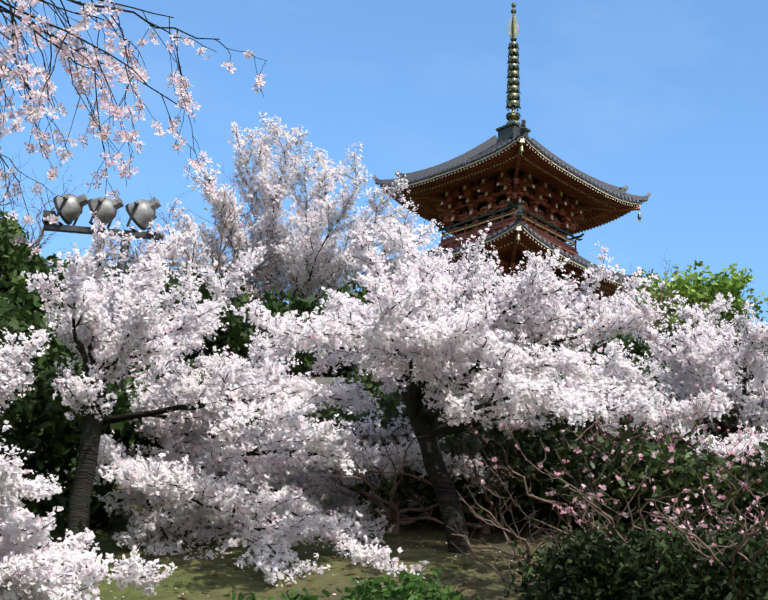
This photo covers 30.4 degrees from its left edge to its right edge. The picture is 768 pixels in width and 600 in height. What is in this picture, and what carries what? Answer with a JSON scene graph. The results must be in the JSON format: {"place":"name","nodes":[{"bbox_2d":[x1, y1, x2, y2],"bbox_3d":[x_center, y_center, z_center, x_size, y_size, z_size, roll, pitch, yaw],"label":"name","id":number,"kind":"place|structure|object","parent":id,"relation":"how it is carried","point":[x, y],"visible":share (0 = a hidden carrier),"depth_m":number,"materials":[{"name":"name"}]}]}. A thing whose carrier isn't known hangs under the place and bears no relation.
{"place":"outdoors","nodes":[
{"label":"outdoors","id":0,"kind":"place"},
{"bbox_2d":[0,0,266,309],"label":"cherry branches","id":1,"kind":"object","parent":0,"point":[34,94],"depth_m":9.35,"materials":[{"name":"pink plant"}]},
{"bbox_2d":[248,403,326,432],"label":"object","id":2,"kind":"object","parent":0,"point":[288,421],"depth_m":22.30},
{"bbox_2d":[0,376,717,599],"bbox_3d":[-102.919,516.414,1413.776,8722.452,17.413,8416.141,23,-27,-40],"label":"ground","id":3,"kind":"structure","parent":0,"point":[189,579],"depth_m":14.09,"materials":[{"name":"green plant"}]},
{"bbox_2d":[0,208,74,347],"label":"evergreen","id":4,"kind":"object","parent":3,"relation":"on","point":[9,230],"visible":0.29,"depth_m":27.70,"materials":[{"name":"green plant"}]},
{"bbox_2d":[0,149,89,249],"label":"bare tree wood","id":5,"kind":"object","parent":3,"relation":"on","point":[40,237],"visible":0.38,"depth_m":40.85,"materials":[{"name":"plant"}]},
{"bbox_2d":[0,322,177,599],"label":"cherry","id":6,"kind":"object","parent":3,"relation":"on","point":[16,585],"depth_m":11.64,"materials":[{"name":"white plant"}]},
{"bbox_2d":[42,194,163,528],"bbox_3d":[-3.545,0.701,16.667,1.470,4.210,0.453,5,-21,-1],"label":"floodlight mast","id":7,"kind":"object","parent":3,"relation":"on","point":[141,212],"visible":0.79,"depth_m":17.23,"materials":[{"name":"metal"}]},
{"bbox_2d":[0,269,211,536],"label":"evergreen","id":8,"kind":"object","parent":3,"relation":"on","point":[44,410],"depth_m":15.69,"materials":[{"name":"green plant"}]},
{"bbox_2d":[35,256,195,284],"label":"evergreen","id":9,"kind":"object","parent":3,"relation":"on","point":[42,257],"depth_m":40.11,"materials":[{"name":"green plant"}]},
{"bbox_2d":[58,211,178,270],"bbox_3d":[-5.971,0.351,34.302,3.924,4.039,3.883,23,-27,-40],"label":"bare tree wood","id":10,"kind":"object","parent":3,"relation":"on","point":[119,244],"visible":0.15,"depth_m":33.57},
{"bbox_2d":[54,328,187,374],"bbox_3d":[-5.879,1.375,26.097,3.873,1.318,5.211,23,-27,-40],"label":"tree","id":11,"kind":"object","parent":3,"relation":"on","point":[180,361],"visible":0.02,"depth_m":25.02,"materials":[{"name":"green plant"}]},
{"bbox_2d":[20,241,231,578],"bbox_3d":[-2.797,1.077,14.025,1.938,3.744,2.049,23,-27,-40],"label":"cherry tree","id":12,"kind":"object","parent":3,"relation":"on","point":[126,326],"depth_m":14.16,"materials":[{"name":"white plant"}]},
{"bbox_2d":[1,256,322,377],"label":"evergreen","id":13,"kind":"object","parent":3,"relation":"on","point":[234,333],"depth_m":28.76,"materials":[{"name":"green plant"}]},
{"bbox_2d":[102,169,312,374],"bbox_3d":[-3.812,-0.295,30.801,5.095,4.628,4.370,-6,-23,26],"label":"bare tree wood","id":14,"kind":"object","parent":3,"relation":"on","point":[219,254],"visible":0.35,"depth_m":30.15,"materials":[{"name":"plant"}]},
{"bbox_2d":[158,417,278,439],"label":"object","id":15,"kind":"object","parent":3,"relation":"on","point":[247,424],"depth_m":21.88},
{"bbox_2d":[222,587,330,599],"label":"azalea","id":16,"kind":"object","parent":3,"relation":"on","point":[298,596],"visible":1,"depth_m":11.30,"materials":[{"name":"green plant"}]},
{"bbox_2d":[53,220,515,586],"bbox_3d":[-1.348,1.168,16.704,5.329,5.656,6.688,23,-27,-40],"label":"cherry tree","id":17,"kind":"object","parent":3,"relation":"on","point":[263,375],"depth_m":15.25,"materials":[{"name":"plant"}]},
{"bbox_2d":[159,112,420,304],"bbox_3d":[-2.414,-1.425,34.973,6.869,6.959,4.560,-6,-23,25],"label":"cherry","id":18,"kind":"object","parent":3,"relation":"on","point":[302,226],"depth_m":34.63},
{"bbox_2d":[236,281,374,377],"bbox_3d":[-2.007,1.107,32.656,7.331,2.264,8.408,23,-27,-40],"label":"evergreen","id":19,"kind":"object","parent":3,"relation":"on","point":[298,303],"depth_m":30.77,"materials":[{"name":"green plant"}]},
{"bbox_2d":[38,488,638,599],"bbox_3d":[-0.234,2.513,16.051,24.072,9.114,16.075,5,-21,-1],"label":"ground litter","id":20,"kind":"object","parent":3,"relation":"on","point":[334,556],"visible":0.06,"depth_m":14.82,"materials":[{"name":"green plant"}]},
{"bbox_2d":[5,377,761,416],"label":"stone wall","id":21,"kind":"structure","parent":3,"relation":"on","point":[329,381],"depth_m":23.93,"materials":[{"name":"stone"}]},
{"bbox_2d":[336,566,479,599],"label":"azalea","id":22,"kind":"object","parent":3,"relation":"on","point":[392,590],"visible":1,"depth_m":11.60,"materials":[{"name":"green plant"}]},
{"bbox_2d":[240,370,578,483],"bbox_3d":[0.515,1.952,19.204,4.336,1.910,4.756,23,-27,-40],"label":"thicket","id":23,"kind":"object","parent":3,"relation":"on","point":[392,403],"depth_m":18.36,"materials":[{"name":"plant"}]},
{"bbox_2d":[309,411,513,533],"bbox_3d":[0.049,2.032,15.806,2.773,1.570,2.352,23,-27,-40],"label":"bare shrub","id":24,"kind":"object","parent":3,"relation":"on","point":[393,516],"visible":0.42,"depth_m":15.81,"materials":[{"name":"brown wood"}]},
{"bbox_2d":[320,355,571,419],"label":"thicket","id":25,"kind":"object","parent":3,"relation":"on","point":[369,383],"depth_m":20.84,"materials":[{"name":"plant"}]},
{"bbox_2d":[230,212,675,552],"bbox_3d":[0.724,0.377,14.766,5.182,4.821,5.116,23,-27,-40],"label":"cherry","id":26,"kind":"object","parent":3,"relation":"on","point":[373,315],"depth_m":14.75,"materials":[{"name":"plant"}]},
{"bbox_2d":[324,416,604,533],"bbox_3d":[1.034,2.291,16.386,3.855,1.432,3.216,23,-27,-40],"label":"bare shrub","id":27,"kind":"object","parent":3,"relation":"on","point":[486,529],"visible":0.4,"depth_m":15.73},
{"bbox_2d":[350,407,641,534],"bbox_3d":[1.642,2.286,17.035,4.205,1.502,3.781,23,-27,-40],"label":"thicket","id":28,"kind":"object","parent":3,"relation":"on","point":[409,482],"depth_m":15.91,"materials":[{"name":"plant"}]},
{"bbox_2d":[359,341,645,375],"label":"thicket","id":29,"kind":"object","parent":3,"relation":"on","point":[553,350],"depth_m":27.02,"materials":[{"name":"plant"}]},
{"bbox_2d":[367,2,650,332],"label":"pagoda","id":30,"kind":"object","parent":3,"relation":"on","point":[517,187],"visible":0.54,"depth_m":73.90,"materials":[{"name":"brown wood"}]},
{"bbox_2d":[395,391,702,452],"bbox_3d":[1.860,1.936,17.986,4.822,1.894,3.871,23,-27,-40],"label":"hedge","id":31,"kind":"object","parent":3,"relation":"on","point":[584,432],"depth_m":17.22,"materials":[{"name":"plant"}]},
{"bbox_2d":[447,486,707,599],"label":"bare shrub","id":32,"kind":"object","parent":3,"relation":"on","point":[527,547],"visible":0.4,"depth_m":12.59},
{"bbox_2d":[472,381,693,449],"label":"bare shrub","id":33,"kind":"object","parent":3,"relation":"on","point":[602,443],"depth_m":18.56,"materials":[{"name":"brown plant"}]},
{"bbox_2d":[541,322,660,347],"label":"evergreen","id":34,"kind":"object","parent":3,"relation":"on","point":[579,327],"depth_m":42.58,"materials":[{"name":"green plant"}]},
{"bbox_2d":[470,355,732,450],"bbox_3d":[2.886,2.267,21.791,6.049,2.096,5.935,23,-27,-40],"label":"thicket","id":35,"kind":"object","parent":3,"relation":"on","point":[628,426],"visible":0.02,"depth_m":19.25,"materials":[{"name":"plant"}]},
{"bbox_2d":[501,514,705,599],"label":"bush","id":36,"kind":"object","parent":3,"relation":"on","point":[567,573],"depth_m":12.15,"materials":[{"name":"green plant"}]},
{"bbox_2d":[454,418,762,539],"bbox_3d":[2.914,2.286,16.527,3.799,1.579,3.905,23,-27,-40],"label":"thicket","id":37,"kind":"object","parent":3,"relation":"on","point":[679,464],"depth_m":15.17,"materials":[{"name":"green plant"}]},
{"bbox_2d":[562,327,668,351],"bbox_3d":[5.716,1.507,31.013,4.358,1.766,4.578,6,-21,-4],"label":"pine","id":38,"kind":"object","parent":3,"relation":"on","point":[626,337],"depth_m":30.19,"materials":[{"name":"plant"}]},
{"bbox_2d":[465,402,766,532],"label":"bare shrub","id":39,"kind":"object","parent":3,"relation":"on","point":[552,501],"depth_m":15.20,"materials":[{"name":"brown plant"}]},
{"bbox_2d":[479,420,767,583],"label":"bare shrub","id":40,"kind":"object","parent":3,"relation":"on","point":[601,512],"depth_m":11.96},
{"bbox_2d":[584,248,685,338],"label":"bare tree wood","id":41,"kind":"object","parent":3,"relation":"on","point":[660,295],"visible":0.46,"depth_m":51.03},
{"bbox_2d":[553,328,727,380],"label":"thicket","id":42,"kind":"object","parent":3,"relation":"on","point":[638,349],"depth_m":26.45,"materials":[{"name":"green plant"}]},
{"bbox_2d":[549,376,764,456],"bbox_3d":[4.153,2.344,17.493,4.278,1.626,3.972,23,-27,-40],"label":"hedge","id":43,"kind":"object","parent":3,"relation":"on","point":[694,426],"depth_m":15.89,"materials":[{"name":"plant"}]},
{"bbox_2d":[568,358,767,451],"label":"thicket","id":44,"kind":"object","parent":3,"relation":"on","point":[656,380],"depth_m":19.50,"materials":[{"name":"plant"}]},
{"bbox_2d":[572,439,767,538],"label":"thicket","id":45,"kind":"object","parent":3,"relation":"on","point":[760,469],"depth_m":15.36,"materials":[{"name":"plant"}]},
{"bbox_2d":[576,368,765,457],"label":"bare shrub","id":46,"kind":"object","parent":3,"relation":"on","point":[716,431],"depth_m":18.41,"materials":[{"name":"plant"}]},
{"bbox_2d":[589,513,767,599],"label":"bush","id":47,"kind":"object","parent":3,"relation":"on","point":[671,582],"depth_m":11.72,"materials":[{"name":"green plant"}]},
{"bbox_2d":[590,435,767,533],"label":"bare shrub","id":48,"kind":"object","parent":3,"relation":"on","point":[732,506],"depth_m":15.04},
{"bbox_2d":[595,317,767,389],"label":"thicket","id":49,"kind":"object","parent":3,"relation":"on","point":[670,330],"depth_m":25.82,"materials":[{"name":"green plant"}]},
{"bbox_2d":[600,290,767,467],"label":"cherry tree","id":50,"kind":"object","parent":3,"relation":"on","point":[688,378],"depth_m":17.26,"materials":[{"name":"white plant"}]},
{"bbox_2d":[614,260,767,335],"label":"young green tree","id":51,"kind":"object","parent":3,"relation":"on","point":[707,290],"depth_m":56.01,"materials":[{"name":"green plant"}]},
{"bbox_2d":[642,443,767,599],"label":"bare shrub","id":52,"kind":"object","parent":3,"relation":"on","point":[737,549],"depth_m":11.48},
{"bbox_2d":[666,373,767,452],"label":"thicket","id":53,"kind":"object","parent":3,"relation":"on","point":[724,418],"depth_m":19.38,"materials":[{"name":"plant"}]},
{"bbox_2d":[693,513,767,599],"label":"bush","id":54,"kind":"object","parent":3,"relation":"on","point":[751,538],"depth_m":12.13,"materials":[{"name":"plant"}]},
{"bbox_2d":[0,0,767,339],"label":"sky","id":55,"kind":"structure","parent":0,"point":[666,99],"materials":[{"name":"blue"}]}
]}

